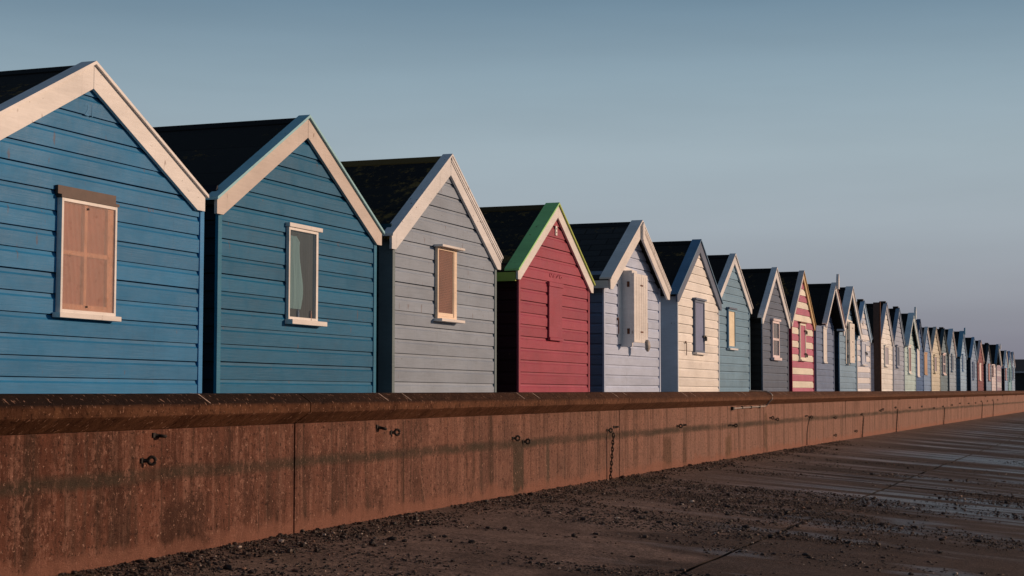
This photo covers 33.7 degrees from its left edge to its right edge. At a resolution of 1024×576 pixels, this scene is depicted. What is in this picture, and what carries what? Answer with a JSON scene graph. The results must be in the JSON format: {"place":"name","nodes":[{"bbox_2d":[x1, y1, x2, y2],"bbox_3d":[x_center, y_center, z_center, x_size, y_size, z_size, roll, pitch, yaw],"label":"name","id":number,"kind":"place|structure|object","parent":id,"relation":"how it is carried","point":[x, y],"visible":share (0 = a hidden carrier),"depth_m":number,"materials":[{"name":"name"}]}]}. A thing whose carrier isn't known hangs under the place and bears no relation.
{"place":"outdoors","nodes":[
{"label":"outdoors","id":0,"kind":"place"},
{"bbox_2d":[0,0,1023,358],"label":"sky","id":1,"kind":"structure","parent":0,"point":[878,145],"materials":[{"name":"blue"}]},
{"bbox_2d":[58,412,1023,575],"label":"promenade","id":2,"kind":"structure","parent":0,"point":[936,445],"depth_m":11.80,"materials":[{"name":"concrete"}]},
{"bbox_2d":[60,440,1023,575],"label":"shingle","id":3,"kind":"object","parent":2,"relation":"on","point":[188,564],"visible":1,"depth_m":11.98,"materials":[{"name":"gravel"}]},
{"bbox_2d":[1015,359,1023,390],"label":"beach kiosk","id":4,"kind":"object","parent":2,"relation":"on","point":[1019,375],"depth_m":88.85,"materials":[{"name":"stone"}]},
{"bbox_2d":[676,414,1023,575],"bbox_3d":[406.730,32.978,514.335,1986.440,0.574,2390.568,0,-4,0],"label":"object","id":5,"kind":"structure","parent":0,"point":[694,567],"depth_m":17.20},
{"bbox_2d":[0,61,208,393],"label":"beach hut","id":6,"kind":"object","parent":5,"relation":"on","point":[104,194],"visible":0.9,"depth_m":9.41,"materials":[{"name":"blue paint"}]},
{"bbox_2d":[52,185,120,321],"bbox_3d":[-2.336,-0.183,9.325,0.052,0.714,0.576,-1,-4,21],"label":"window","id":7,"kind":"structure","parent":6,"relation":"in","point":[86,250],"depth_m":9.31,"materials":[{"name":"orange wood"}]},
{"bbox_2d":[153,115,384,392],"bbox_3d":[-2.623,0.184,12.185,2.635,2.740,2.456,-1,-4,21],"label":"beach hut","id":8,"kind":"object","parent":5,"relation":"on","point":[294,231],"visible":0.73,"depth_m":11.60,"materials":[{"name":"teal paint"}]},
{"bbox_2d":[285,222,326,326],"bbox_3d":[-1.427,-0.087,11.734,0.061,0.694,0.517,-1,-4,21],"label":"window","id":9,"kind":"structure","parent":8,"relation":"in","point":[301,248],"depth_m":11.71,"materials":[{"name":"clear glass"}]},
{"bbox_2d":[341,154,502,392],"bbox_3d":[-1.705,0.298,14.596,2.655,2.810,2.386,-1,-4,21],"label":"beach hut","id":10,"kind":"object","parent":5,"relation":"on","point":[439,257],"visible":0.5,"depth_m":14.00,"materials":[{"name":"grey paint"}]},
{"bbox_2d":[433,244,464,323],"bbox_3d":[-0.520,-0.031,14.106,0.081,0.634,0.500,-1,-4,21],"label":"window","id":11,"kind":"structure","parent":10,"relation":"in","point":[445,255],"depth_m":14.08,"materials":[{"name":"wood"}]},
{"bbox_2d":[0,391,1023,575],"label":"sea wall","id":12,"kind":"structure","parent":5,"relation":"on","point":[82,487],"depth_m":10.03,"materials":[{"name":"red concrete"}]},
{"bbox_2d":[140,455,156,465],"bbox_3d":[-1.747,0.830,8.115,0.085,0.051,0.029,1,-4,-18],"label":"ring bolt","id":13,"kind":"object","parent":12,"relation":"attached to","point":[147,460],"visible":1,"depth_m":8.11,"materials":[{"name":"metal"}]},
{"bbox_2d":[152,433,166,437],"bbox_3d":[-1.723,0.718,8.237,0.085,0.027,0.050,2,-4,-33],"label":"ring bolt","id":14,"kind":"object","parent":12,"relation":"attached to","point":[154,435],"visible":1,"depth_m":8.22,"materials":[{"name":"metal"}]},
{"bbox_2d":[376,425,386,429],"bbox_3d":[-0.838,0.890,10.786,0.082,0.037,0.050,1,-4,-21],"label":"ring bolt","id":15,"kind":"object","parent":12,"relation":"attached to","point":[381,427],"visible":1,"depth_m":10.77,"materials":[{"name":"metal"}]},
{"bbox_2d":[390,428,400,435],"bbox_3d":[-0.761,0.938,10.988,0.086,0.051,0.030,2,-4,-25],"label":"ring bolt","id":16,"kind":"object","parent":12,"relation":"attached to","point":[394,432],"visible":1,"depth_m":10.99,"materials":[{"name":"metal"}]},
{"bbox_2d":[512,435,520,440],"bbox_3d":[0.031,1.177,13.236,0.085,0.051,0.030,1,-4,-22],"label":"ring bolt","id":17,"kind":"object","parent":12,"relation":"attached to","point":[515,438],"visible":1,"depth_m":13.24,"materials":[{"name":"metal"}]},
{"bbox_2d":[522,438,530,444],"bbox_3d":[0.113,1.222,13.462,0.085,0.051,0.029,1,-4,-20],"label":"ring bolt","id":18,"kind":"object","parent":12,"relation":"attached to","point":[526,442],"visible":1,"depth_m":13.46,"materials":[{"name":"metal"}]},
{"bbox_2d":[609,432,614,479],"bbox_3d":[0.928,1.579,15.691,0.055,0.473,0.035,1,-4,-12],"label":"chain","id":19,"kind":"object","parent":12,"relation":"hanging from","point":[611,465],"visible":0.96,"depth_m":15.69,"materials":[{"name":"metal"}]},
{"bbox_2d":[731,390,772,409],"bbox_3d":[2.993,1.433,21.672,0.323,0.250,2.029,-1,-4,20],"label":"conduit pipe","id":20,"kind":"object","parent":12,"relation":"attached to","point":[742,407],"visible":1,"depth_m":22.25,"materials":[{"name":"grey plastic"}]},
{"bbox_2d":[479,202,594,391],"bbox_3d":[-0.752,0.518,17.179,2.616,2.690,2.326,-1,-4,21],"label":"beach hut","id":21,"kind":"object","parent":5,"relation":"on","point":[545,282],"visible":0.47,"depth_m":16.52,"materials":[{"name":"red wood"}]},
{"bbox_2d":[569,220,671,391],"bbox_3d":[0.277,0.633,19.676,2.782,2.770,2.406,-1,-4,21],"label":"beach hut","id":22,"kind":"object","parent":5,"relation":"on","point":[624,265],"visible":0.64,"depth_m":18.90,"materials":[{"name":"purple paint"}]},
{"bbox_2d":[652,239,722,391],"bbox_3d":[1.267,0.789,22.515,2.634,2.810,2.396,-1,-4,20],"label":"beach hut","id":23,"kind":"object","parent":5,"relation":"on","point":[691,308],"visible":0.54,"depth_m":21.81,"materials":[{"name":"beige paint"}]},
{"bbox_2d":[692,297,707,354],"bbox_3d":[2.458,0.504,22.039,0.060,0.732,0.575,-1,-4,20],"label":"window","id":24,"kind":"structure","parent":23,"relation":"in","point":[699,338],"depth_m":22.02,"materials":[{"name":"grey wood"}]},
{"bbox_2d":[707,253,752,391],"bbox_3d":[2.050,0.935,25.025,2.630,2.830,2.306,-1,-4,20],"label":"beach hut","id":25,"kind":"object","parent":5,"relation":"on","point":[734,329],"visible":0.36,"depth_m":24.59,"materials":[{"name":"teal paint"},{"name":"white paint"},{"name":"roofing felt"}]},
{"bbox_2d":[726,307,737,349],"bbox_3d":[3.179,0.590,24.395,0.056,0.612,0.515,-1,-4,20],"label":"window","id":26,"kind":"structure","parent":25,"relation":"in","point":[731,312],"depth_m":24.38,"materials":[{"name":"yellow paint"}]},
{"bbox_2d":[741,267,791,390],"bbox_3d":[2.977,1.085,27.051,2.635,2.780,2.166,-1,-4,21],"label":"beach hut","id":27,"kind":"object","parent":5,"relation":"on","point":[770,320],"visible":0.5,"depth_m":26.35,"materials":[{"name":"wood"}]},
{"bbox_2d":[770,318,781,360],"bbox_3d":[4.151,0.813,26.525,0.061,0.650,0.595,-1,-4,21],"label":"window","id":28,"kind":"structure","parent":27,"relation":"in","point":[775,328],"depth_m":26.53,"materials":[{"name":"white glass"}]},
{"bbox_2d":[779,270,815,390],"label":"beach hut","id":29,"kind":"object","parent":5,"relation":"on","point":[801,330],"visible":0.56,"depth_m":28.62,"materials":[{"name":"wood"}]},
{"bbox_2d":[798,321,807,360],"bbox_3d":[4.934,0.907,28.625,0.060,0.662,0.545,-1,-4,21],"label":"window","id":30,"kind":"structure","parent":29,"relation":"in","point":[803,332],"depth_m":28.61,"materials":[{"name":"pink wood"}]},
{"bbox_2d":[807,274,845,390],"bbox_3d":[4.610,1.251,31.099,2.842,2.950,1.986,-1,-4,21],"label":"beach hut","id":31,"kind":"object","parent":5,"relation":"on","point":[827,309],"visible":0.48,"depth_m":30.58,"materials":[{"name":"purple wood"}]},
{"bbox_2d":[834,286,862,390],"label":"beach hut","id":32,"kind":"object","parent":5,"relation":"on","point":[845,370],"visible":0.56,"depth_m":32.84,"materials":[{"name":"grey paint"}]},
{"bbox_2d":[856,299,872,390],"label":"beach hut","id":33,"kind":"object","parent":5,"relation":"on","point":[863,359],"visible":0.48,"depth_m":34.88,"materials":[{"name":"wood"}]},
{"bbox_2d":[860,340,867,365],"bbox_3d":[7.242,1.337,34.745,0.060,0.522,0.605,-1,-4,21],"label":"window","id":34,"kind":"structure","parent":33,"relation":"in","point":[862,342],"depth_m":34.71,"materials":[{"name":"white wood"}]},
{"bbox_2d":[866,301,894,390],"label":"beach hut","id":35,"kind":"object","parent":5,"relation":"on","point":[882,344],"visible":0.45,"depth_m":37.37,"materials":[{"name":"pink paint"}]},
{"bbox_2d":[884,345,889,366],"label":"window","id":36,"kind":"structure","parent":35,"relation":"in","point":[886,347],"depth_m":37.76,"materials":[{"name":"pink paint"}]},
{"bbox_2d":[889,306,905,390],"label":"beach hut","id":37,"kind":"object","parent":5,"relation":"on","point":[898,348],"visible":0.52,"depth_m":39.69,"materials":[{"name":"grey paint"}]},
{"bbox_2d":[895,345,900,367],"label":"window","id":38,"kind":"structure","parent":37,"relation":"in","point":[897,346],"depth_m":39.45,"materials":[{"name":"grey paint"}]},
{"bbox_2d":[901,307,920,390],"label":"beach hut","id":39,"kind":"object","parent":5,"relation":"on","point":[912,341],"visible":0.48,"depth_m":41.59,"materials":[{"name":"green paint"}]},
{"bbox_2d":[908,344,912,373],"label":"window","id":40,"kind":"structure","parent":39,"relation":"in","point":[909,350],"depth_m":41.42,"materials":[{"name":"pink paint"}]},
{"bbox_2d":[915,319,924,390],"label":"beach hut","id":41,"kind":"object","parent":5,"relation":"on","point":[919,373],"visible":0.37,"depth_m":43.47,"materials":[{"name":"blue paint"}]},
{"bbox_2d":[922,327,931,390],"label":"beach hut","id":42,"kind":"object","parent":5,"relation":"on","point":[927,353],"visible":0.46,"depth_m":44.84,"materials":[{"name":"paint"}]},
{"bbox_2d":[928,327,940,390],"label":"beach hut","id":43,"kind":"object","parent":5,"relation":"on","point":[935,360],"visible":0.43,"depth_m":46.54,"materials":[{"name":"paint"}]},
{"bbox_2d":[933,354,937,373],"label":"window","id":44,"kind":"structure","parent":43,"relation":"in","point":[935,356],"depth_m":46.44,"materials":[{"name":"paint"}]},
{"bbox_2d":[937,327,948,390],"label":"beach hut","id":45,"kind":"object","parent":5,"relation":"on","point":[943,360],"visible":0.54,"depth_m":48.52,"materials":[{"name":"grey paint"}]},
{"bbox_2d":[942,353,946,374],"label":"window","id":46,"kind":"structure","parent":45,"relation":"in","point":[943,354],"depth_m":48.35,"materials":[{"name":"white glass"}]},
{"bbox_2d":[945,329,956,390],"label":"beach hut","id":47,"kind":"object","parent":5,"relation":"on","point":[951,344],"visible":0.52,"depth_m":50.51,"materials":[{"name":"grey paint"}]},
{"bbox_2d":[951,353,954,371],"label":"window","id":48,"kind":"structure","parent":47,"relation":"in","point":[952,363],"depth_m":50.46,"materials":[{"name":"grey paint"}]},
{"bbox_2d":[954,328,967,390],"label":"beach hut","id":49,"kind":"object","parent":5,"relation":"on","point":[961,371],"visible":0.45,"depth_m":53.27,"materials":[{"name":"blue paint"}]},
{"bbox_2d":[962,354,964,370],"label":"window","id":50,"kind":"structure","parent":49,"relation":"in","point":[962,354],"depth_m":53.25,"materials":[{"name":"blue paint"}]},
{"bbox_2d":[965,337,977,390],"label":"beach hut","id":51,"kind":"object","parent":5,"relation":"on","point":[971,364],"visible":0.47,"depth_m":56.41,"materials":[{"name":"blue paint"}]},
{"bbox_2d":[972,362,975,379],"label":"window","id":52,"kind":"structure","parent":51,"relation":"in","point":[973,363],"depth_m":56.55,"materials":[{"name":"grey paint"}]},
{"bbox_2d":[975,340,984,390],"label":"beach hut","id":53,"kind":"object","parent":5,"relation":"on","point":[980,371],"visible":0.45,"depth_m":58.98,"materials":[{"name":"paint"}]},
{"bbox_2d":[982,343,991,390],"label":"beach hut","id":54,"kind":"object","parent":5,"relation":"on","point":[987,364],"visible":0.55,"depth_m":61.77,"materials":[{"name":"blue paint"}]},
{"bbox_2d":[988,363,990,380],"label":"window","id":55,"kind":"structure","parent":54,"relation":"in","point":[988,363],"depth_m":61.80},
{"bbox_2d":[989,344,1000,390],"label":"beach hut","id":56,"kind":"object","parent":5,"relation":"on","point":[995,354],"visible":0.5,"depth_m":63.88,"materials":[{"name":"paint"}]},
{"bbox_2d":[996,344,1001,390],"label":"beach hut","id":57,"kind":"object","parent":5,"relation":"on","point":[998,379],"visible":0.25,"depth_m":66.43,"materials":[{"name":"wood"}]},
{"bbox_2d":[1000,350,1008,390],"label":"beach hut","id":58,"kind":"object","parent":5,"relation":"on","point":[1004,369],"visible":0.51,"depth_m":69.26,"materials":[{"name":"blue paint"}]},
{"bbox_2d":[1007,351,1011,390],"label":"beach hut","id":59,"kind":"object","parent":5,"relation":"on","point":[1009,371],"visible":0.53,"depth_m":71.57,"materials":[{"name":"green paint"}]},
{"bbox_2d":[1011,352,1015,390],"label":"beach hut","id":60,"kind":"object","parent":5,"relation":"on","point":[1013,370],"visible":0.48,"depth_m":73.37,"materials":[{"name":"blue paint"}]}
]}

